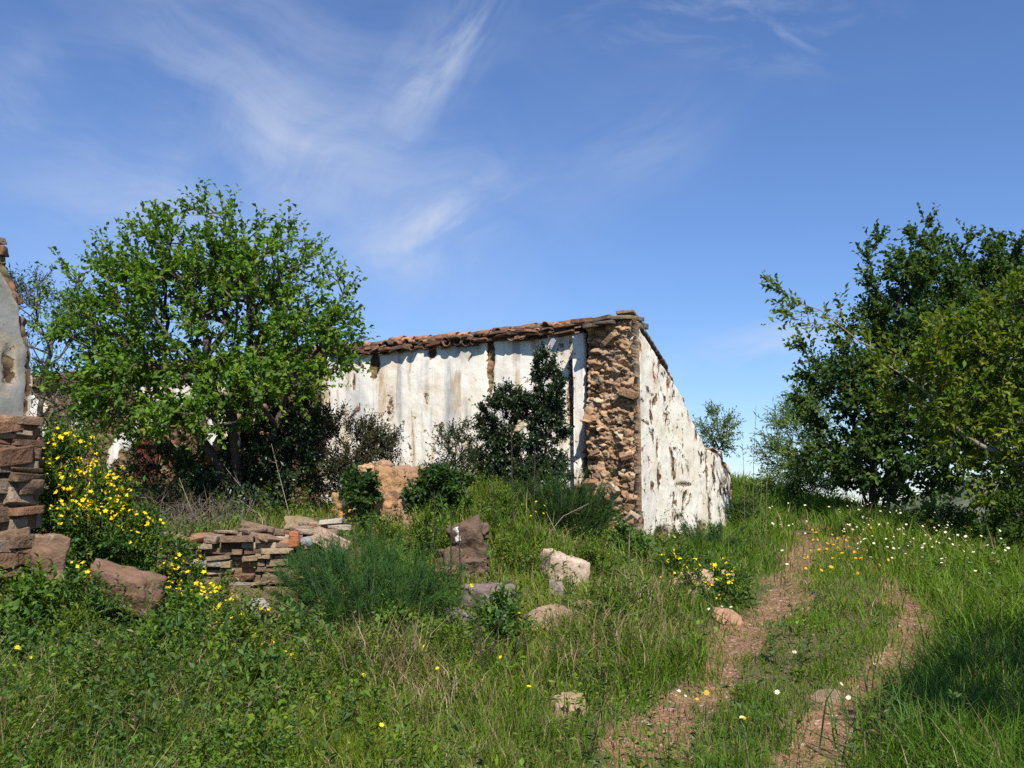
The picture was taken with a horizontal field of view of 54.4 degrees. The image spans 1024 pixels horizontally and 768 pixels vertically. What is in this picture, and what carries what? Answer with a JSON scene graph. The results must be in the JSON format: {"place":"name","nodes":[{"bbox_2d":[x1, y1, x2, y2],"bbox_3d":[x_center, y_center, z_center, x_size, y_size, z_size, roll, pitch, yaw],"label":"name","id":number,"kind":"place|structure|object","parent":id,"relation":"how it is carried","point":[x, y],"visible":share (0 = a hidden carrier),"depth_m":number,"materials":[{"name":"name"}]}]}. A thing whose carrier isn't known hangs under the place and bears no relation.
{"place":"outdoors","nodes":[
{"label":"outdoors","id":0,"kind":"place"},
{"bbox_2d":[1,477,1022,767],"bbox_3d":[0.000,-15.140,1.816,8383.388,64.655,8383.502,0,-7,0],"label":"ground","id":1,"kind":"structure","parent":0,"point":[775,609],"depth_m":7.62,"materials":[{"name":"soil"}]},
{"bbox_2d":[0,237,45,594],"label":"ruined wall","id":2,"kind":"structure","parent":1,"relation":"on","point":[22,482],"depth_m":7.98,"materials":[{"name":"stone"}]},
{"bbox_2d":[0,552,67,629],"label":"weed clump","id":3,"kind":"object","parent":1,"relation":"on","point":[38,580],"visible":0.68,"depth_m":7.14,"materials":[{"name":"green plant"}]},
{"bbox_2d":[0,598,73,676],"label":"weed clump","id":4,"kind":"object","parent":1,"relation":"on","point":[14,627],"visible":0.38,"depth_m":6.47,"materials":[{"name":"green plant"}]},
{"bbox_2d":[13,538,90,603],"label":"weed clump","id":5,"kind":"object","parent":1,"relation":"on","point":[69,565],"visible":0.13,"depth_m":7.95,"materials":[{"name":"green plant"}]},
{"bbox_2d":[6,261,136,494],"bbox_3d":[-7.001,-0.059,15.322,3.006,4.029,2.163,-6,-9,42],"label":"olive tree","id":6,"kind":"object","parent":1,"relation":"on","point":[20,288],"visible":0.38,"depth_m":15.45,"materials":[{"name":"green plant"}]},
{"bbox_2d":[17,560,132,640],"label":"yellow flower plant","id":7,"kind":"object","parent":1,"relation":"on","point":[69,593],"visible":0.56,"depth_m":7.39,"materials":[{"name":"green plant"}]},
{"bbox_2d":[32,587,133,652],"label":"weed clump","id":8,"kind":"object","parent":1,"relation":"on","point":[71,619],"visible":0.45,"depth_m":7.11,"materials":[{"name":"green plant"}]},
{"bbox_2d":[67,557,127,614],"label":"weed clump","id":9,"kind":"object","parent":1,"relation":"on","point":[83,586],"visible":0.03,"depth_m":7.89,"materials":[{"name":"green plant"}]},
{"bbox_2d":[51,635,173,715],"bbox_3d":[-2.437,1.782,5.894,0.798,0.570,0.832,3,-7,-24],"label":"weed clump","id":10,"kind":"object","parent":1,"relation":"on","point":[118,647],"visible":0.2,"depth_m":5.85,"materials":[{"name":"green plant"}]},
{"bbox_2d":[30,410,203,579],"bbox_3d":[-3.506,0.954,8.756,1.983,1.506,1.280,-2,-7,13],"label":"yellow flower plant","id":11,"kind":"object","parent":1,"relation":"on","point":[64,495],"visible":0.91,"depth_m":8.53,"materials":[{"name":"green plant"}]},
{"bbox_2d":[82,558,166,619],"bbox_3d":[-3.044,1.623,7.836,0.627,0.499,0.418,3,-7,-22],"label":"boulder","id":12,"kind":"object","parent":1,"relation":"on","point":[134,576],"visible":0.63,"depth_m":7.72,"materials":[{"name":"stone"}]},
{"bbox_2d":[115,557,161,574],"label":"weed clump","id":13,"kind":"object","parent":1,"relation":"on","point":[122,561],"visible":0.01,"depth_m":8.66,"materials":[{"name":"green plant"}]},
{"bbox_2d":[113,607,208,675],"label":"weed clump","id":14,"kind":"object","parent":1,"relation":"on","point":[189,643],"visible":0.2,"depth_m":6.76,"materials":[{"name":"green plant"}]},
{"bbox_2d":[108,418,215,512],"bbox_3d":[-4.523,1.107,13.428,1.934,1.531,1.402,-1,-7,9],"label":"dark shrub","id":15,"kind":"object","parent":1,"relation":"on","point":[183,455],"visible":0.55,"depth_m":13.38,"materials":[{"name":"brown plant"}]},
{"bbox_2d":[103,560,220,630],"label":"weed clump","id":16,"kind":"object","parent":1,"relation":"on","point":[194,597],"visible":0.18,"depth_m":7.97,"materials":[{"name":"green plant"}]},
{"bbox_2d":[129,473,258,521],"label":"shrub","id":17,"kind":"object","parent":1,"relation":"on","point":[156,491],"visible":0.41,"depth_m":12.24,"materials":[{"name":"green plant"}]},
{"bbox_2d":[21,178,380,514],"bbox_3d":[-4.150,-0.523,13.000,4.660,4.733,3.385,2,-7,-14],"label":"leafy tree","id":18,"kind":"object","parent":1,"relation":"on","point":[230,277],"visible":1,"depth_m":12.59,"materials":[{"name":"green plant"}]},
{"bbox_2d":[129,518,272,630],"bbox_3d":[-2.495,1.670,8.354,1.592,1.088,1.080,-3,-8,25],"label":"yellow flower plant","id":19,"kind":"object","parent":1,"relation":"on","point":[217,589],"visible":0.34,"depth_m":8.34,"materials":[{"name":"green plant"}]},
{"bbox_2d":[184,602,266,653],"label":"weed clump","id":20,"kind":"object","parent":1,"relation":"on","point":[251,629],"visible":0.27,"depth_m":7.22,"materials":[{"name":"green plant"}]},
{"bbox_2d":[135,480,322,535],"bbox_3d":[-3.731,1.585,11.323,2.882,1.150,1.989,-5,-9,38],"label":"dead brush","id":21,"kind":"object","parent":1,"relation":"on","point":[198,510],"visible":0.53,"depth_m":11.32,"materials":[{"name":"plant"}]},
{"bbox_2d":[148,518,351,592],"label":"dry stone wall","id":22,"kind":"structure","parent":1,"relation":"on","point":[262,547],"depth_m":9.87,"materials":[{"name":"stone"}]},
{"bbox_2d":[289,530,299,546],"bbox_3d":[-2.128,1.516,9.739,0.104,0.168,0.083,0,-7,0],"label":"brick fragment","id":23,"kind":"object","parent":22,"relation":"on","point":[294,537],"visible":0.95,"depth_m":9.71,"materials":[{"name":"brick"}]},
{"bbox_2d":[284,515,315,529],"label":"boulder","id":24,"kind":"object","parent":22,"relation":"on","point":[295,520],"visible":0.57,"depth_m":10.74,"materials":[{"name":"stone"}]},
{"bbox_2d":[300,537,313,545],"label":"boulder","id":25,"kind":"object","parent":22,"relation":"on","point":[305,540],"visible":0.69,"depth_m":9.74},
{"bbox_2d":[309,526,351,553],"bbox_3d":[-1.796,1.559,9.884,0.439,0.293,0.345,0,-7,0],"label":"boulder","id":26,"kind":"object","parent":22,"relation":"on","point":[324,532],"visible":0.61,"depth_m":9.75,"materials":[{"name":"stone"}]},
{"bbox_2d":[245,598,268,621],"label":"boulder","id":27,"kind":"object","parent":1,"relation":"on","point":[263,601],"visible":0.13,"depth_m":9.26,"materials":[{"name":"stone"}]},
{"bbox_2d":[179,392,335,517],"bbox_3d":[-3.256,0.886,12.852,1.978,1.858,1.814,0,-7,0],"label":"dark shrub","id":28,"kind":"object","parent":1,"relation":"on","point":[285,441],"visible":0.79,"depth_m":12.71,"materials":[{"name":"green plant"}]},
{"bbox_2d":[207,636,313,727],"bbox_3d":[-1.623,1.933,6.286,0.662,0.634,0.808,4,-8,-29],"label":"weed clump","id":29,"kind":"object","parent":1,"relation":"on","point":[253,664],"visible":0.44,"depth_m":6.21,"materials":[{"name":"green plant"}]},
{"bbox_2d":[225,626,295,659],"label":"yellow flower plant","id":30,"kind":"object","parent":1,"relation":"on","point":[273,643],"visible":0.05,"depth_m":7.37,"materials":[{"name":"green plant"}]},
{"bbox_2d":[271,444,289,513],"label":"dead branch","id":31,"kind":"object","parent":1,"relation":"on","point":[280,480],"visible":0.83,"depth_m":11.94,"materials":[{"name":"wood"}]},
{"bbox_2d":[222,598,358,660],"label":"weed clump","id":32,"kind":"object","parent":1,"relation":"on","point":[284,620],"visible":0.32,"depth_m":7.68,"materials":[{"name":"green plant"}]},
{"bbox_2d":[276,648,339,702],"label":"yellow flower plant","id":33,"kind":"object","parent":1,"relation":"on","point":[314,681],"visible":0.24,"depth_m":6.71,"materials":[{"name":"green plant"}]},
{"bbox_2d":[276,383,416,510],"bbox_3d":[-2.224,0.842,13.247,1.896,1.810,1.421,0,-7,0],"label":"twiggy shrub","id":34,"kind":"object","parent":1,"relation":"on","point":[371,438],"visible":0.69,"depth_m":13.09,"materials":[{"name":"green plant"}]},
{"bbox_2d":[309,622,392,683],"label":"weed clump","id":35,"kind":"object","parent":1,"relation":"on","point":[376,635],"visible":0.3,"depth_m":7.27,"materials":[{"name":"green plant"}]},
{"bbox_2d":[337,462,384,529],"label":"leafy weed","id":36,"kind":"object","parent":1,"relation":"on","point":[357,486],"visible":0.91,"depth_m":11.67,"materials":[{"name":"green plant"}]},
{"bbox_2d":[258,505,473,641],"bbox_3d":[-1.348,1.742,8.557,2.153,1.509,1.414,-2,-7,20],"label":"fennel","id":37,"kind":"object","parent":1,"relation":"on","point":[384,573],"visible":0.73,"depth_m":8.56,"materials":[{"name":"green plant"}]},
{"bbox_2d":[351,510,404,542],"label":"clump","id":38,"kind":"object","parent":1,"relation":"on","point":[363,537],"visible":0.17,"depth_m":11.22,"materials":[{"name":"green plant"}]},
{"bbox_2d":[29,309,732,539],"bbox_3d":[-3.491,1.554,20.404,15.620,3.975,5.410,-4,-8,32],"label":"ruined farmhouse","id":39,"kind":"object","parent":1,"relation":"on","point":[629,418],"visible":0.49,"depth_m":15.84,"materials":[{"name":"paint"}]},
{"bbox_2d":[134,425,157,502],"bbox_3d":[-7.274,1.768,19.773,0.594,1.900,0.097,-4,-8,30],"label":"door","id":40,"kind":"structure","parent":39,"relation":"in","point":[147,457],"depth_m":19.79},
{"bbox_2d":[331,460,431,530],"bbox_3d":[-1.550,1.385,12.068,1.309,0.953,0.850,0,-7,0],"label":"masonry stub","id":41,"kind":"object","parent":1,"relation":"on","point":[394,480],"visible":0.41,"depth_m":11.97,"materials":[{"name":"stone"}]},
{"bbox_2d":[361,509,418,555],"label":"weed clump","id":42,"kind":"object","parent":1,"relation":"on","point":[389,526],"visible":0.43,"depth_m":10.74,"materials":[{"name":"green plant"}]},
{"bbox_2d":[358,542,436,581],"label":"weed clump","id":43,"kind":"object","parent":1,"relation":"on","point":[407,552],"visible":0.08,"depth_m":9.74,"materials":[{"name":"green plant"}]},
{"bbox_2d":[371,593,448,654],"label":"weed clump","id":44,"kind":"object","parent":1,"relation":"on","point":[392,612],"visible":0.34,"depth_m":7.93,"materials":[{"name":"green plant"}]},
{"bbox_2d":[390,499,456,556],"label":"weed clump","id":45,"kind":"object","parent":1,"relation":"on","point":[420,530],"visible":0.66,"depth_m":10.49,"materials":[{"name":"green plant"}]},
{"bbox_2d":[425,491,434,593],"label":"dry stalk","id":46,"kind":"object","parent":1,"relation":"on","point":[433,530],"visible":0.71,"depth_m":8.90,"materials":[{"name":"brown plant"}]},
{"bbox_2d":[399,560,463,608],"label":"weed clump","id":47,"kind":"object","parent":1,"relation":"on","point":[436,585],"visible":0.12,"depth_m":9.00,"materials":[{"name":"green plant"}]},
{"bbox_2d":[398,462,475,523],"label":"leafy weed","id":48,"kind":"object","parent":1,"relation":"on","point":[448,481],"visible":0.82,"depth_m":11.89,"materials":[{"name":"green plant"}]},
{"bbox_2d":[416,605,489,677],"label":"weed clump","id":49,"kind":"object","parent":1,"relation":"on","point":[455,636],"visible":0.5,"depth_m":7.53,"materials":[{"name":"green plant"}]},
{"bbox_2d":[444,502,464,606],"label":"dry stalk","id":50,"kind":"object","parent":1,"relation":"on","point":[451,541],"visible":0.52,"depth_m":8.89,"materials":[{"name":"brown plant"}]},
{"bbox_2d":[418,415,491,479],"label":"wispy shrub","id":51,"kind":"object","parent":1,"relation":"on","point":[456,435],"visible":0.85,"depth_m":13.68,"materials":[{"name":"green plant"}]},
{"bbox_2d":[435,607,476,631],"bbox_3d":[-0.475,2.120,8.657,0.504,0.369,0.387,0,-7,0],"label":"boulder","id":52,"kind":"object","parent":1,"relation":"on","point":[464,615],"visible":0.13,"depth_m":8.51,"materials":[{"name":"stone"}]},
{"bbox_2d":[451,529,461,608],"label":"dry stalk","id":53,"kind":"object","parent":1,"relation":"on","point":[460,603],"visible":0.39,"depth_m":8.86,"materials":[{"name":"brown plant"}]},
{"bbox_2d":[435,514,490,583],"bbox_3d":[-0.501,1.655,9.966,0.586,0.694,0.690,0,-7,0],"label":"masonry stub","id":54,"kind":"object","parent":1,"relation":"on","point":[474,534],"visible":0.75,"depth_m":9.99,"materials":[{"name":"stone"}]},
{"bbox_2d":[463,614,500,671],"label":"dry stalk","id":55,"kind":"object","parent":1,"relation":"on","point":[480,637],"visible":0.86,"depth_m":7.13,"materials":[{"name":"brown plant"}]},
{"bbox_2d":[470,610,503,675],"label":"dry stalk","id":56,"kind":"object","parent":1,"relation":"on","point":[494,644],"visible":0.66,"depth_m":7.13,"materials":[{"name":"brown plant"}]},
{"bbox_2d":[462,582,515,611],"bbox_3d":[-0.199,2.000,8.974,0.465,0.417,0.379,-6,-9,39],"label":"boulder","id":57,"kind":"object","parent":1,"relation":"on","point":[483,589],"visible":0.26,"depth_m":8.90,"materials":[{"name":"stone"}]},
{"bbox_2d":[481,485,497,527],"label":"dry stalk","id":58,"kind":"object","parent":1,"relation":"on","point":[493,510],"visible":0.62,"depth_m":11.20,"materials":[{"name":"brown plant"}]},
{"bbox_2d":[465,376,533,486],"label":"evergreen shrub","id":59,"kind":"object","parent":1,"relation":"on","point":[496,437],"visible":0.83,"depth_m":13.72,"materials":[{"name":"green plant"}]},
{"bbox_2d":[471,477,528,525],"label":"weed clump","id":60,"kind":"object","parent":1,"relation":"on","point":[498,497],"visible":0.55,"depth_m":11.73,"materials":[{"name":"green plant"}]},
{"bbox_2d":[464,577,546,652],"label":"weed clump","id":61,"kind":"object","parent":1,"relation":"on","point":[492,614],"visible":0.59,"depth_m":7.96,"materials":[{"name":"green plant"}]},
{"bbox_2d":[504,424,513,522],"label":"dry stalk","id":62,"kind":"object","parent":1,"relation":"on","point":[512,475],"visible":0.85,"depth_m":11.26,"materials":[{"name":"brown plant"}]},
{"bbox_2d":[0,452,1023,767],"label":"tall weeds","id":63,"kind":"object","parent":1,"relation":"on","point":[136,722],"visible":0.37,"depth_m":5.91,"materials":[{"name":"green plant"}]},
{"bbox_2d":[0,470,1023,767],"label":"grass","id":64,"kind":"structure","parent":1,"relation":"on","point":[874,536],"depth_m":7.17,"materials":[{"name":"plant"}]},
{"bbox_2d":[0,465,1023,767],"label":"ground weeds","id":65,"kind":"object","parent":1,"relation":"on","point":[206,695],"visible":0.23,"depth_m":5.92,"materials":[{"name":"green plant"}]},
{"bbox_2d":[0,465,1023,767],"bbox_3d":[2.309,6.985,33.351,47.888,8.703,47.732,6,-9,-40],"label":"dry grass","id":66,"kind":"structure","parent":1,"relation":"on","point":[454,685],"depth_m":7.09,"materials":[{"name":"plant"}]},
{"bbox_2d":[498,636,527,683],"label":"dry stalk","id":67,"kind":"object","parent":1,"relation":"on","point":[516,648],"visible":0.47,"depth_m":7.11,"materials":[{"name":"brown plant"}]},
{"bbox_2d":[485,501,547,570],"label":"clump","id":68,"kind":"object","parent":1,"relation":"on","point":[512,525],"visible":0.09,"depth_m":11.07,"materials":[{"name":"green plant"}]},
{"bbox_2d":[493,519,558,574],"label":"weed clump","id":69,"kind":"object","parent":1,"relation":"on","point":[508,546],"visible":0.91,"depth_m":10.10,"materials":[{"name":"green plant"}]},
{"bbox_2d":[522,451,538,537],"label":"dry stalk","id":70,"kind":"object","parent":1,"relation":"on","point":[534,493],"visible":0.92,"depth_m":11.22,"materials":[{"name":"brown plant"}]},
{"bbox_2d":[517,341,580,491],"bbox_3d":[0.484,0.594,13.562,0.895,2.396,1.024,0,-7,0],"label":"evergreen shrub","id":71,"kind":"object","parent":1,"relation":"on","point":[548,409],"visible":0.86,"depth_m":13.51,"materials":[{"name":"green plant"}]},
{"bbox_2d":[524,604,573,637],"bbox_3d":[0.307,2.050,8.363,0.450,0.385,0.366,4,-8,-31],"label":"boulder","id":72,"kind":"object","parent":1,"relation":"on","point":[539,613],"visible":0.24,"depth_m":8.30,"materials":[{"name":"stone"}]},
{"bbox_2d":[548,579,563,594],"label":"boulder","id":73,"kind":"object","parent":1,"relation":"on","point":[558,584],"visible":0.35,"depth_m":9.48,"materials":[{"name":"stone"}]},
{"bbox_2d":[486,452,626,543],"bbox_3d":[0.519,1.421,12.232,1.789,1.268,1.291,-1,-7,11],"label":"fennel","id":74,"kind":"object","parent":1,"relation":"on","point":[565,497],"visible":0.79,"depth_m":12.09,"materials":[{"name":"green plant"}]},
{"bbox_2d":[538,548,589,586],"bbox_3d":[0.524,1.973,10.196,0.500,0.579,0.422,3,-7,-20],"label":"boulder","id":75,"kind":"object","parent":1,"relation":"on","point":[557,557],"visible":0.35,"depth_m":10.04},
{"bbox_2d":[543,503,588,539],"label":"dead branch","id":76,"kind":"object","parent":1,"relation":"on","point":[567,514],"visible":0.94,"depth_m":11.50,"materials":[{"name":"grey plant"}]},
{"bbox_2d":[547,692,585,715],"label":"boulder","id":77,"kind":"object","parent":1,"relation":"on","point":[572,696],"visible":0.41,"depth_m":6.54,"materials":[{"name":"stone"}]},
{"bbox_2d":[572,600,593,612],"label":"boulder","id":78,"kind":"object","parent":1,"relation":"on","point":[579,602],"visible":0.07,"depth_m":8.97,"materials":[{"name":"stone"}]},
{"bbox_2d":[567,531,631,587],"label":"weed clump","id":79,"kind":"object","parent":1,"relation":"on","point":[587,552],"visible":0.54,"depth_m":10.27,"materials":[{"name":"green plant"}]},
{"bbox_2d":[572,575,647,631],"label":"weed clump","id":80,"kind":"object","parent":1,"relation":"on","point":[607,595],"visible":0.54,"depth_m":8.39,"materials":[{"name":"green plant"}]},
{"bbox_2d":[602,509,661,565],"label":"weed clump","id":81,"kind":"object","parent":1,"relation":"on","point":[623,532],"visible":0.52,"depth_m":11.32,"materials":[{"name":"green plant"}]},
{"bbox_2d":[668,571,715,592],"bbox_3d":[1.899,2.153,10.541,0.538,0.342,0.406,0,-7,0],"label":"boulder","id":82,"kind":"object","parent":1,"relation":"on","point":[709,579],"visible":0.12,"depth_m":10.37,"materials":[{"name":"stone"}]},
{"bbox_2d":[643,537,761,611],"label":"yellow flower plant","id":83,"kind":"object","parent":1,"relation":"on","point":[741,584],"visible":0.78,"depth_m":9.90,"materials":[{"name":"green plant"}]},
{"bbox_2d":[703,690,709,726],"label":"orange wildflower","id":84,"kind":"object","parent":1,"relation":"on","point":[706,692],"visible":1,"depth_m":6.38,"materials":[{"name":"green plant"}]},
{"bbox_2d":[669,502,755,556],"bbox_3d":[2.760,2.132,13.855,1.355,1.005,1.046,0,-7,0],"label":"fennel","id":85,"kind":"object","parent":1,"relation":"on","point":[698,532],"visible":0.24,"depth_m":13.82,"materials":[{"name":"green plant"}]},
{"bbox_2d":[699,569,734,587],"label":"boulder","id":86,"kind":"object","parent":1,"relation":"on","point":[705,571],"visible":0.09,"depth_m":10.80,"materials":[{"name":"stone"}]},
{"bbox_2d":[692,399,745,457],"bbox_3d":[5.303,1.769,25.856,1.551,2.873,1.621,0,-7,0],"label":"tree","id":87,"kind":"object","parent":1,"relation":"on","point":[721,437],"visible":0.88,"depth_m":25.96,"materials":[{"name":"green plant"}]},
{"bbox_2d":[712,607,742,625],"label":"boulder","id":88,"kind":"object","parent":1,"relation":"on","point":[727,612],"visible":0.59,"depth_m":8.88,"materials":[{"name":"stone"}]},
{"bbox_2d":[741,443,744,524],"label":"grass stalk","id":89,"kind":"object","parent":1,"relation":"on","point":[744,490],"depth_m":13.91,"materials":[{"name":"green plant"}]},
{"bbox_2d":[724,491,763,527],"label":"shrub","id":90,"kind":"object","parent":1,"relation":"on","point":[738,504],"visible":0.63,"depth_m":17.41,"materials":[{"name":"green plant"}]},
{"bbox_2d":[753,416,756,518],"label":"grass stalk","id":91,"kind":"object","parent":1,"relation":"on","point":[753,474],"depth_m":13.94,"materials":[{"name":"green plant"}]},
{"bbox_2d":[760,440,768,537],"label":"grass stalk","id":92,"kind":"object","parent":1,"relation":"on","point":[761,486],"depth_m":13.93,"materials":[{"name":"green plant"}]},
{"bbox_2d":[766,461,770,522],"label":"grass stalk","id":93,"kind":"object","parent":1,"relation":"on","point":[769,462],"depth_m":13.91,"materials":[{"name":"green plant"}]},
{"bbox_2d":[768,690,779,728],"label":"white daisy","id":94,"kind":"object","parent":1,"relation":"on","point":[777,692],"visible":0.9,"depth_m":6.28,"materials":[{"name":"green plant"}]},
{"bbox_2d":[777,492,806,503],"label":"shrub","id":95,"kind":"object","parent":1,"relation":"on","point":[793,497],"visible":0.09,"depth_m":26.52,"materials":[{"name":"green plant"}]},
{"bbox_2d":[739,370,853,500],"bbox_3d":[8.146,1.630,27.346,3.446,4.228,3.638,0,-7,0],"label":"feathery tree","id":96,"kind":"object","parent":1,"relation":"on","point":[790,484],"visible":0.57,"depth_m":27.20,"materials":[{"name":"green plant"}]},
{"bbox_2d":[806,689,844,703],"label":"boulder","id":97,"kind":"object","parent":1,"relation":"on","point":[823,695],"visible":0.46,"depth_m":6.80,"materials":[{"name":"stone"}]},
{"bbox_2d":[846,696,850,734],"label":"white daisy","id":98,"kind":"object","parent":1,"relation":"on","point":[848,697],"visible":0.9,"depth_m":6.22,"materials":[{"name":"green plant"}]},
{"bbox_2d":[759,264,1023,556],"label":"citrus tree","id":99,"kind":"object","parent":1,"relation":"on","point":[940,418],"visible":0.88,"depth_m":14.33,"materials":[{"name":"green plant"}]},
{"bbox_2d":[781,202,1023,513],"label":"carob tree","id":100,"kind":"object","parent":1,"relation":"on","point":[920,271],"visible":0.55,"depth_m":21.99,"materials":[{"name":"green plant"}]},
{"bbox_2d":[893,494,985,542],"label":"shrub","id":101,"kind":"object","parent":1,"relation":"on","point":[960,514],"visible":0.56,"depth_m":15.21,"materials":[{"name":"green plant"}]},
{"bbox_2d":[966,484,1023,556],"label":"shrub","id":102,"kind":"object","parent":1,"relation":"on","point":[1015,525],"visible":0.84,"depth_m":13.37,"materials":[{"name":"green plant"}]},
{"bbox_2d":[0,603,1023,767],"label":"long grass","id":103,"kind":"structure","parent":0,"point":[905,698],"depth_m":5.98,"materials":[{"name":"plant"}]},
{"bbox_2d":[0,0,1023,504],"label":"sky","id":104,"kind":"structure","parent":0,"point":[483,164],"materials":[{"name":"blue"}]},
{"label":"boulder","id":105,"kind":"object","parent":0,"visible":0},
{"bbox_2d":[30,533,70,583],"bbox_3d":[-3.550,1.367,7.644,0.283,0.447,0.235,3,-8,-25],"label":"boulder","id":106,"kind":"object","parent":105,"relation":"on","point":[54,547],"visible":0.6,"depth_m":7.56,"materials":[{"name":"stone"}]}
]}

